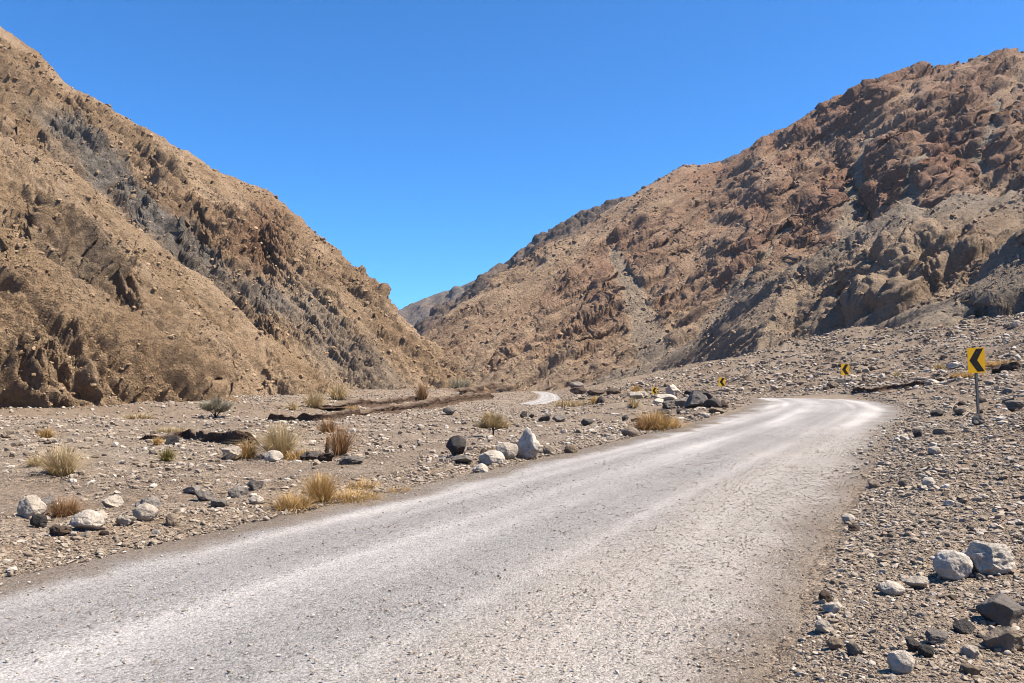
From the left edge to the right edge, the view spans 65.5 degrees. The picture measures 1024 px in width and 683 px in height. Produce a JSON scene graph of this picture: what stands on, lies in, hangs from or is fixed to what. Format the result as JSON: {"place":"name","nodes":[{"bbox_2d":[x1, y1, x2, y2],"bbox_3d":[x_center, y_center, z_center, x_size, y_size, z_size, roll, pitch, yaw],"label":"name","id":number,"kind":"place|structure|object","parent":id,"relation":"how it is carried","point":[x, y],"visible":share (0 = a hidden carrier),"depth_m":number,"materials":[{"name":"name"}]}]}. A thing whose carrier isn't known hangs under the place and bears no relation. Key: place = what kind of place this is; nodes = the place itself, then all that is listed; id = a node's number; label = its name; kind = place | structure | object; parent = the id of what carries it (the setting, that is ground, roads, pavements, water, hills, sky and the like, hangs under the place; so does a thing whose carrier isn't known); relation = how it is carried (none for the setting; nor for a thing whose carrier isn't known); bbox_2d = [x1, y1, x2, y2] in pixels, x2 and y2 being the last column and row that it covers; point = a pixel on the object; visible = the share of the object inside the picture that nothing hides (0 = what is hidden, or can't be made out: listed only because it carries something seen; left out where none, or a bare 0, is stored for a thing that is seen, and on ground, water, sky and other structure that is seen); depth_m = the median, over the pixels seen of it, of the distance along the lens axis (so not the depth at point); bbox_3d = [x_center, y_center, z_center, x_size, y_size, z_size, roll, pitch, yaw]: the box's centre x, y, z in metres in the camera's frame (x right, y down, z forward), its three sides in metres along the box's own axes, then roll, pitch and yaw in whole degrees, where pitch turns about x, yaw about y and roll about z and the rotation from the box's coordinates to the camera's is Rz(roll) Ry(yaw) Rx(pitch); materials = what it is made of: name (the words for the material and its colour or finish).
{"place":"outdoors","nodes":[
{"label":"outdoors","id":0,"kind":"place"},
{"bbox_2d":[0,26,490,409],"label":"hillside","id":1,"kind":"structure","parent":0,"point":[180,369],"depth_m":144.50,"materials":[{"name":"stone"}]},
{"bbox_2d":[398,280,474,326],"bbox_3d":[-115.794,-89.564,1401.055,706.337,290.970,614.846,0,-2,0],"label":"distant hill","id":2,"kind":"structure","parent":0,"point":[414,313],"depth_m":1438.29,"materials":[{"name":"stone"}]},
{"bbox_2d":[0,391,910,682],"bbox_3d":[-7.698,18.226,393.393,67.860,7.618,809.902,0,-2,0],"label":"road","id":3,"kind":"structure","parent":0,"point":[348,573],"depth_m":6.54,"materials":[{"name":"asphalt"}]},
{"bbox_2d":[0,312,1023,682],"bbox_3d":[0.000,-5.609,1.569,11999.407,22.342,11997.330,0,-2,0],"label":"ground","id":4,"kind":"structure","parent":0,"point":[18,488],"depth_m":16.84,"materials":[{"name":"gravel"}]},
{"bbox_2d":[11,454,44,466],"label":"grass tuft","id":5,"kind":"object","parent":4,"relation":"on","point":[35,460],"visible":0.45,"depth_m":17.50,"materials":[{"name":"plant"}]},
{"bbox_2d":[17,495,46,518],"bbox_3d":[-6.285,2.182,10.460,0.323,0.338,0.266,-1,-3,27],"label":"boulder","id":6,"kind":"object","parent":4,"relation":"on","point":[27,504],"visible":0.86,"depth_m":10.39,"materials":[{"name":"stone"}]},
{"bbox_2d":[30,514,46,527],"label":"boulder","id":7,"kind":"object","parent":4,"relation":"on","point":[38,521],"visible":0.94,"depth_m":9.86,"materials":[{"name":"stone"}]},
{"bbox_2d":[42,496,57,511],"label":"boulder","id":8,"kind":"object","parent":4,"relation":"on","point":[47,500],"visible":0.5,"depth_m":10.91,"materials":[{"name":"grey stone"}]},
{"bbox_2d":[35,427,66,437],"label":"grass tuft","id":9,"kind":"object","parent":4,"relation":"on","point":[44,433],"visible":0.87,"depth_m":27.55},
{"bbox_2d":[48,524,72,535],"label":"boulder","id":10,"kind":"object","parent":4,"relation":"on","point":[56,529],"visible":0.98,"depth_m":8.02,"materials":[{"name":"brown stone"}]},
{"bbox_2d":[20,494,102,517],"bbox_3d":[-6.028,2.193,10.712,1.246,0.302,1.123,1,-3,-31],"label":"grass tuft","id":11,"kind":"object","parent":4,"relation":"on","point":[61,510],"visible":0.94,"depth_m":10.60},
{"bbox_2d":[6,442,139,478],"bbox_3d":[-8.279,2.188,14.848,2.402,0.650,2.566,1,-3,-29],"label":"grass tuft","id":12,"kind":"object","parent":4,"relation":"on","point":[63,465],"visible":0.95,"depth_m":14.70,"materials":[{"name":"plant"}]},
{"bbox_2d":[70,509,104,528],"bbox_3d":[-4.423,1.864,8.289,0.346,0.236,0.277,0,-2,9],"label":"boulder","id":13,"kind":"object","parent":4,"relation":"on","point":[88,519],"visible":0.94,"depth_m":8.20,"materials":[{"name":"stone"}]},
{"bbox_2d":[101,495,123,507],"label":"boulder","id":14,"kind":"object","parent":4,"relation":"on","point":[113,501],"visible":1,"depth_m":11.49,"materials":[{"name":"stone"}]},
{"bbox_2d":[116,515,136,524],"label":"boulder","id":15,"kind":"object","parent":4,"relation":"on","point":[126,519],"visible":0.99,"depth_m":8.51,"materials":[{"name":"stone"}]},
{"bbox_2d":[122,412,154,418],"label":"grass tuft","id":16,"kind":"object","parent":4,"relation":"on","point":[138,416],"visible":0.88,"depth_m":56.63,"materials":[{"name":"plant"}]},
{"bbox_2d":[132,503,158,520],"bbox_3d":[-4.058,1.899,8.825,0.280,0.210,0.224,0,-2,9],"label":"boulder","id":17,"kind":"object","parent":4,"relation":"on","point":[146,512],"visible":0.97,"depth_m":8.75,"materials":[{"name":"stone"}]},
{"bbox_2d":[135,496,160,507],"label":"boulder","id":18,"kind":"object","parent":4,"relation":"on","point":[153,501],"visible":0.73,"depth_m":11.23,"materials":[{"name":"grey stone"}]},
{"bbox_2d":[145,447,191,461],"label":"grass tuft","id":19,"kind":"object","parent":4,"relation":"on","point":[166,456],"visible":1,"depth_m":19.08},
{"bbox_2d":[148,426,189,432],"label":"grass tuft","id":20,"kind":"object","parent":4,"relation":"on","point":[168,430],"visible":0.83,"depth_m":33.37,"materials":[{"name":"plant"}]},
{"bbox_2d":[165,513,177,526],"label":"boulder","id":21,"kind":"object","parent":4,"relation":"on","point":[171,519],"visible":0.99,"depth_m":8.70,"materials":[{"name":"beige stone"}]},
{"bbox_2d":[165,436,179,444],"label":"boulder","id":22,"kind":"object","parent":4,"relation":"on","point":[172,440],"visible":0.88,"depth_m":24.02,"materials":[{"name":"stone"}]},
{"bbox_2d":[139,429,208,439],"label":"earth bank","id":23,"kind":"structure","parent":4,"relation":"on","point":[191,434],"depth_m":28.98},
{"bbox_2d":[183,485,200,493],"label":"boulder","id":24,"kind":"object","parent":4,"relation":"on","point":[192,489],"visible":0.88,"depth_m":13.12,"materials":[{"name":"grey stone"}]},
{"bbox_2d":[194,491,213,500],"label":"boulder","id":25,"kind":"object","parent":4,"relation":"on","point":[205,495],"visible":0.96,"depth_m":12.48,"materials":[{"name":"grey stone"}]},
{"bbox_2d":[193,394,236,417],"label":"shrub","id":26,"kind":"object","parent":4,"relation":"on","point":[213,406],"visible":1,"depth_m":56.46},
{"bbox_2d":[210,498,226,506],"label":"boulder","id":27,"kind":"object","parent":4,"relation":"on","point":[221,502],"visible":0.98,"depth_m":11.56,"materials":[{"name":"grey stone"}]},
{"bbox_2d":[200,430,257,445],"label":"earth bank","id":28,"kind":"structure","parent":4,"relation":"on","point":[229,437],"depth_m":24.60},
{"bbox_2d":[221,446,241,459],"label":"boulder","id":29,"kind":"object","parent":4,"relation":"on","point":[231,452],"visible":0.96,"depth_m":19.65,"materials":[{"name":"stone"}]},
{"bbox_2d":[212,438,263,458],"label":"grass tuft","id":30,"kind":"object","parent":4,"relation":"on","point":[249,451],"visible":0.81,"depth_m":19.97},
{"bbox_2d":[228,486,248,497],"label":"boulder","id":31,"kind":"object","parent":4,"relation":"on","point":[238,491],"visible":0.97,"depth_m":13.11,"materials":[{"name":"grey stone"}]},
{"bbox_2d":[247,479,263,489],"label":"boulder","id":32,"kind":"object","parent":4,"relation":"on","point":[255,484],"visible":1,"depth_m":13.57,"materials":[{"name":"grey stone"}]},
{"bbox_2d":[249,495,264,504],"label":"boulder","id":33,"kind":"object","parent":4,"relation":"on","point":[254,499],"visible":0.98,"depth_m":12.01,"materials":[{"name":"stone"}]},
{"bbox_2d":[264,450,282,461],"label":"boulder","id":34,"kind":"object","parent":4,"relation":"on","point":[272,455],"visible":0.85,"depth_m":18.30,"materials":[{"name":"stone"}]},
{"bbox_2d":[203,420,353,456],"bbox_3d":[-6.036,2.430,20.153,3.867,0.999,3.455,-1,-3,17],"label":"grass tuft","id":35,"kind":"object","parent":4,"relation":"on","point":[275,440],"visible":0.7,"depth_m":19.95,"materials":[{"name":"plant"}]},
{"bbox_2d":[258,489,328,514],"bbox_3d":[-2.793,2.009,10.103,1.067,0.270,1.216,0,-2,0],"label":"grass tuft","id":36,"kind":"object","parent":4,"relation":"on","point":[289,504],"visible":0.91,"depth_m":10.01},
{"bbox_2d":[283,448,318,459],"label":"grass tuft","id":37,"kind":"object","parent":4,"relation":"on","point":[296,455],"visible":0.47,"depth_m":19.62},
{"bbox_2d":[300,451,320,459],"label":"boulder","id":38,"kind":"object","parent":4,"relation":"on","point":[311,455],"visible":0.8,"depth_m":19.13,"materials":[{"name":"stone"}]},
{"bbox_2d":[258,471,363,508],"bbox_3d":[-2.655,1.933,10.512,1.532,0.452,1.635,0,-2,0],"label":"grass tuft","id":39,"kind":"object","parent":4,"relation":"on","point":[320,488],"visible":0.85,"depth_m":10.47,"materials":[{"name":"plant"}]},
{"bbox_2d":[290,390,341,407],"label":"grass tuft","id":40,"kind":"object","parent":4,"relation":"on","point":[313,401],"visible":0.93,"depth_m":72.22,"materials":[{"name":"plant"}]},
{"bbox_2d":[266,408,367,420],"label":"earth bank","id":41,"kind":"structure","parent":4,"relation":"on","point":[305,416],"depth_m":53.32,"materials":[{"name":"soil"}]},
{"bbox_2d":[317,452,334,461],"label":"boulder","id":42,"kind":"object","parent":4,"relation":"on","point":[328,457],"visible":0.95,"depth_m":18.10,"materials":[{"name":"brown stone"}]},
{"bbox_2d":[305,417,356,432],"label":"grass tuft","id":43,"kind":"object","parent":4,"relation":"on","point":[330,425],"visible":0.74,"depth_m":35.44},
{"bbox_2d":[322,382,361,399],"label":"grass tuft","id":44,"kind":"object","parent":4,"relation":"on","point":[340,393],"visible":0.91,"depth_m":88.86,"materials":[{"name":"plant"}]},
{"bbox_2d":[316,424,371,455],"bbox_3d":[-4.101,2.422,19.801,2.204,0.854,3.124,1,-3,-26],"label":"grass tuft","id":45,"kind":"object","parent":4,"relation":"on","point":[340,446],"visible":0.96,"depth_m":19.75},
{"bbox_2d":[339,456,363,463],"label":"boulder","id":46,"kind":"object","parent":4,"relation":"on","point":[349,460],"visible":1,"depth_m":16.65,"materials":[{"name":"grey stone"}]},
{"bbox_2d":[326,486,393,504],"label":"grass tuft","id":47,"kind":"object","parent":4,"relation":"on","point":[359,496],"visible":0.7,"depth_m":10.81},
{"bbox_2d":[339,477,381,489],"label":"grass tuft","id":48,"kind":"object","parent":4,"relation":"on","point":[357,485],"visible":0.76,"depth_m":11.87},
{"bbox_2d":[319,395,417,408],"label":"earth bank","id":49,"kind":"structure","parent":4,"relation":"on","point":[370,403],"depth_m":82.21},
{"bbox_2d":[411,383,432,400],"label":"grass tuft","id":50,"kind":"object","parent":4,"relation":"on","point":[421,395],"visible":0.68,"depth_m":110.31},
{"bbox_2d":[360,392,493,413],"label":"earth bank","id":51,"kind":"structure","parent":4,"relation":"on","point":[437,402],"depth_m":109.16,"materials":[{"name":"soil"}]},
{"bbox_2d":[446,435,466,455],"bbox_3d":[-1.161,2.247,17.032,0.354,0.484,0.458,1,-3,-31],"label":"boulder","id":52,"kind":"object","parent":4,"relation":"on","point":[456,444],"visible":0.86,"depth_m":16.92,"materials":[{"name":"stone"}]},
{"bbox_2d":[432,377,481,388],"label":"grass tuft","id":53,"kind":"object","parent":4,"relation":"on","point":[456,384],"visible":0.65,"depth_m":208.71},
{"bbox_2d":[451,455,472,462],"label":"boulder","id":54,"kind":"object","parent":4,"relation":"on","point":[464,458],"visible":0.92,"depth_m":14.73,"materials":[{"name":"grey stone"}]},
{"bbox_2d":[442,381,498,393],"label":"earth bank","id":55,"kind":"structure","parent":4,"relation":"on","point":[491,387],"depth_m":210.60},
{"bbox_2d":[473,463,487,472],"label":"boulder","id":56,"kind":"object","parent":4,"relation":"on","point":[481,467],"visible":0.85,"depth_m":13.85,"materials":[{"name":"stone"}]},
{"bbox_2d":[466,409,513,435],"bbox_3d":[-0.708,3.028,29.846,2.191,1.140,1.962,0,-2,0],"label":"shrub","id":57,"kind":"object","parent":4,"relation":"on","point":[492,421],"visible":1,"depth_m":29.76,"materials":[{"name":"plant"}]},
{"bbox_2d":[479,450,504,465],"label":"boulder","id":58,"kind":"object","parent":4,"relation":"on","point":[490,457],"visible":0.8,"depth_m":14.89,"materials":[{"name":"stone"}]},
{"bbox_2d":[496,442,517,458],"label":"boulder","id":59,"kind":"object","parent":4,"relation":"on","point":[508,450],"visible":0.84,"depth_m":15.73,"materials":[{"name":"stone"}]},
{"bbox_2d":[516,427,540,458],"bbox_3d":[0.329,2.099,16.145,0.549,0.733,0.406,-1,-2,14],"label":"boulder","id":60,"kind":"object","parent":4,"relation":"on","point":[529,445],"visible":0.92,"depth_m":16.02,"materials":[{"name":"stone"}]},
{"bbox_2d":[549,399,591,406],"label":"grass tuft","id":61,"kind":"object","parent":4,"relation":"on","point":[570,404],"visible":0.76,"depth_m":62.81,"materials":[{"name":"plant"}]},
{"bbox_2d":[564,444,577,452],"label":"boulder","id":62,"kind":"object","parent":4,"relation":"on","point":[569,448],"visible":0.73,"depth_m":17.23,"materials":[{"name":"beige stone"}]},
{"bbox_2d":[569,387,587,394],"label":"boulder","id":63,"kind":"object","parent":4,"relation":"on","point":[577,390],"visible":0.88,"depth_m":173.78,"materials":[{"name":"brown stone"}]},
{"bbox_2d":[621,426,637,436],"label":"boulder","id":64,"kind":"object","parent":4,"relation":"on","point":[629,431],"visible":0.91,"depth_m":21.92,"materials":[{"name":"beige stone"}]},
{"bbox_2d":[623,397,644,407],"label":"grass tuft","id":65,"kind":"object","parent":4,"relation":"on","point":[632,404],"visible":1,"depth_m":57.56,"materials":[{"name":"plant"}]},
{"bbox_2d":[628,391,647,398],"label":"rock","id":66,"kind":"object","parent":4,"relation":"on","point":[638,394],"visible":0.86,"depth_m":115.53,"materials":[{"name":"stone"}]},
{"bbox_2d":[614,416,668,430],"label":"grass tuft","id":67,"kind":"object","parent":4,"relation":"on","point":[643,427],"visible":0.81,"depth_m":24.12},
{"bbox_2d":[617,410,702,430],"bbox_3d":[4.517,2.392,24.565,2.852,0.709,2.865,-1,-2,12],"label":"grass tuft","id":68,"kind":"object","parent":4,"relation":"on","point":[657,419],"visible":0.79,"depth_m":24.38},
{"bbox_2d":[655,394,676,400],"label":"rock","id":69,"kind":"object","parent":4,"relation":"on","point":[665,397],"visible":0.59,"depth_m":85.14,"materials":[{"name":"stone"}]},
{"bbox_2d":[662,400,676,408],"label":"rock","id":70,"kind":"object","parent":4,"relation":"on","point":[668,404],"visible":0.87,"depth_m":55.77,"materials":[{"name":"grey stone"}]},
{"bbox_2d":[665,384,679,395],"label":"rock","id":71,"kind":"object","parent":4,"relation":"on","point":[673,389],"visible":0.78,"depth_m":109.16,"materials":[{"name":"stone"}]},
{"bbox_2d":[684,391,707,407],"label":"rock","id":72,"kind":"object","parent":4,"relation":"on","point":[696,399],"visible":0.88,"depth_m":50.85,"materials":[{"name":"grey stone"}]},
{"bbox_2d":[703,397,721,407],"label":"rock","id":73,"kind":"object","parent":4,"relation":"on","point":[713,402],"visible":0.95,"depth_m":37.49,"materials":[{"name":"stone"}]},
{"bbox_2d":[814,618,833,632],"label":"boulder","id":74,"kind":"object","parent":4,"relation":"on","point":[823,625],"visible":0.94,"depth_m":5.14,"materials":[{"name":"stone"}]},
{"bbox_2d":[819,589,832,602],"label":"boulder","id":75,"kind":"object","parent":4,"relation":"on","point":[824,594],"visible":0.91,"depth_m":5.88,"materials":[{"name":"brown stone"}]},
{"bbox_2d":[822,601,842,613],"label":"boulder","id":76,"kind":"object","parent":4,"relation":"on","point":[834,607],"visible":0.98,"depth_m":5.54,"materials":[{"name":"stone"}]},
{"bbox_2d":[826,637,843,649],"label":"boulder","id":77,"kind":"object","parent":4,"relation":"on","point":[833,643],"visible":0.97,"depth_m":4.78,"materials":[{"name":"beige stone"}]},
{"bbox_2d":[841,364,848,389],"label":"chevron sign","id":78,"kind":"object","parent":4,"relation":"on","point":[844,369],"visible":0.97,"depth_m":63.92,"materials":[{"name":"metal"}]},
{"bbox_2d":[845,642,862,655],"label":"boulder","id":79,"kind":"object","parent":4,"relation":"on","point":[854,649],"visible":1,"depth_m":4.62,"materials":[{"name":"grey stone"}]},
{"bbox_2d":[878,580,904,595],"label":"boulder","id":80,"kind":"object","parent":4,"relation":"on","point":[889,587],"visible":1,"depth_m":5.96,"materials":[{"name":"stone"}]},
{"bbox_2d":[851,378,945,392],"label":"earth bank","id":81,"kind":"structure","parent":4,"relation":"on","point":[885,387],"depth_m":58.25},
{"bbox_2d":[887,650,914,673],"bbox_3d":[2.075,1.708,4.245,0.132,0.126,0.106,0,-2,3],"label":"boulder","id":82,"kind":"object","parent":4,"relation":"on","point":[902,661],"visible":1,"depth_m":4.21,"materials":[{"name":"stone"}]},
{"bbox_2d":[905,636,921,651],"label":"boulder","id":83,"kind":"object","parent":4,"relation":"on","point":[912,644],"visible":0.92,"depth_m":4.53,"materials":[{"name":"stone"}]},
{"bbox_2d":[900,576,929,588],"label":"boulder","id":84,"kind":"object","parent":4,"relation":"on","point":[919,582],"visible":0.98,"depth_m":6.07,"materials":[{"name":"stone"}]},
{"bbox_2d":[917,644,933,656],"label":"boulder","id":85,"kind":"object","parent":4,"relation":"on","point":[924,650],"visible":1,"depth_m":4.42,"materials":[{"name":"stone"}]},
{"bbox_2d":[922,477,935,487],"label":"boulder","id":86,"kind":"object","parent":4,"relation":"on","point":[928,481],"visible":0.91,"depth_m":9.66,"materials":[{"name":"stone"}]},
{"bbox_2d":[925,628,948,644],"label":"boulder","id":87,"kind":"object","parent":4,"relation":"on","point":[935,637],"visible":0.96,"depth_m":4.60,"materials":[{"name":"grey stone"}]},
{"bbox_2d":[933,428,956,434],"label":"boulder","id":88,"kind":"object","parent":4,"relation":"on","point":[947,431],"visible":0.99,"depth_m":18.64,"materials":[{"name":"beige stone"}]},
{"bbox_2d":[933,549,972,579],"bbox_3d":[3.505,1.781,6.340,0.286,0.253,0.229,0,-2,9],"label":"boulder","id":89,"kind":"object","parent":4,"relation":"on","point":[952,564],"visible":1,"depth_m":6.26,"materials":[{"name":"stone"}]},
{"bbox_2d":[954,406,971,414],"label":"boulder","id":90,"kind":"object","parent":4,"relation":"on","point":[960,410],"visible":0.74,"depth_m":27.92,"materials":[{"name":"beige stone"}]},
{"bbox_2d":[952,619,975,633],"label":"boulder","id":91,"kind":"object","parent":4,"relation":"on","point":[963,626],"visible":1,"depth_m":4.82,"materials":[{"name":"stone"}]},
{"bbox_2d":[950,371,989,377],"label":"grass tuft","id":92,"kind":"object","parent":4,"relation":"on","point":[964,375],"visible":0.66,"depth_m":54.06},
{"bbox_2d":[960,663,981,675],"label":"boulder","id":93,"kind":"object","parent":4,"relation":"on","point":[970,669],"visible":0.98,"depth_m":4.18,"materials":[{"name":"beige stone"}]},
{"bbox_2d":[960,645,982,658],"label":"boulder","id":94,"kind":"object","parent":4,"relation":"on","point":[970,651],"visible":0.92,"depth_m":4.45,"materials":[{"name":"stone"}]},
{"bbox_2d":[967,347,985,414],"bbox_3d":[13.811,1.467,23.641,0.630,2.570,0.071,-1,-2,-15],"label":"chevron sign","id":95,"kind":"object","parent":4,"relation":"on","point":[976,360],"visible":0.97,"depth_m":23.64,"materials":[{"name":"metal"}]},
{"bbox_2d":[972,414,984,424],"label":"boulder","id":96,"kind":"object","parent":4,"relation":"on","point":[977,419],"visible":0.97,"depth_m":20.34,"materials":[{"name":"grey stone"}]},
{"bbox_2d":[962,540,1015,574],"bbox_3d":[3.806,1.722,6.347,0.337,0.275,0.341,1,-3,-20],"label":"boulder","id":97,"kind":"object","parent":4,"relation":"on","point":[991,558],"visible":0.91,"depth_m":6.24,"materials":[{"name":"stone"}]},
{"bbox_2d":[976,593,1023,626],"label":"boulder","id":98,"kind":"object","parent":4,"relation":"on","point":[1002,609],"visible":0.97,"depth_m":5.00,"materials":[{"name":"grey stone"}]},
{"bbox_2d":[982,626,1023,651],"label":"boulder","id":99,"kind":"object","parent":4,"relation":"on","point":[1008,638],"visible":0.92,"depth_m":4.56,"materials":[{"name":"beige stone"}]},
{"bbox_2d":[985,359,1022,366],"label":"grass tuft","id":100,"kind":"object","parent":4,"relation":"on","point":[990,364],"visible":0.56,"depth_m":58.37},
{"bbox_2d":[1001,361,1020,370],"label":"boulder","id":101,"kind":"object","parent":4,"relation":"on","point":[1011,366],"visible":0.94,"depth_m":54.34,"materials":[{"name":"grey stone"}]},
{"bbox_2d":[1004,400,1023,411],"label":"boulder","id":102,"kind":"object","parent":4,"relation":"on","point":[1011,405],"visible":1,"depth_m":26.12,"materials":[{"name":"grey stone"}]},
{"bbox_2d":[0,0,1023,309],"label":"sky","id":103,"kind":"structure","parent":0,"point":[427,142],"materials":[{"name":"blue"}]},
{"bbox_2d":[414,154,738,336],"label":"ridge","id":104,"kind":"structure","parent":0,"point":[573,224],"depth_m":760.06,"materials":[{"name":"stone"}]},
{"bbox_2d":[423,48,1023,391],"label":"mountainside","id":105,"kind":"structure","parent":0,"point":[879,298],"depth_m":292.06,"materials":[{"name":"stone"}]},
{"bbox_2d":[0,31,1023,408],"bbox_3d":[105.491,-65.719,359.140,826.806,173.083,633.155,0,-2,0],"label":"scree","id":106,"kind":"structure","parent":105,"relation":"on","point":[258,389],"depth_m":232.30,"materials":[{"name":"stone"}]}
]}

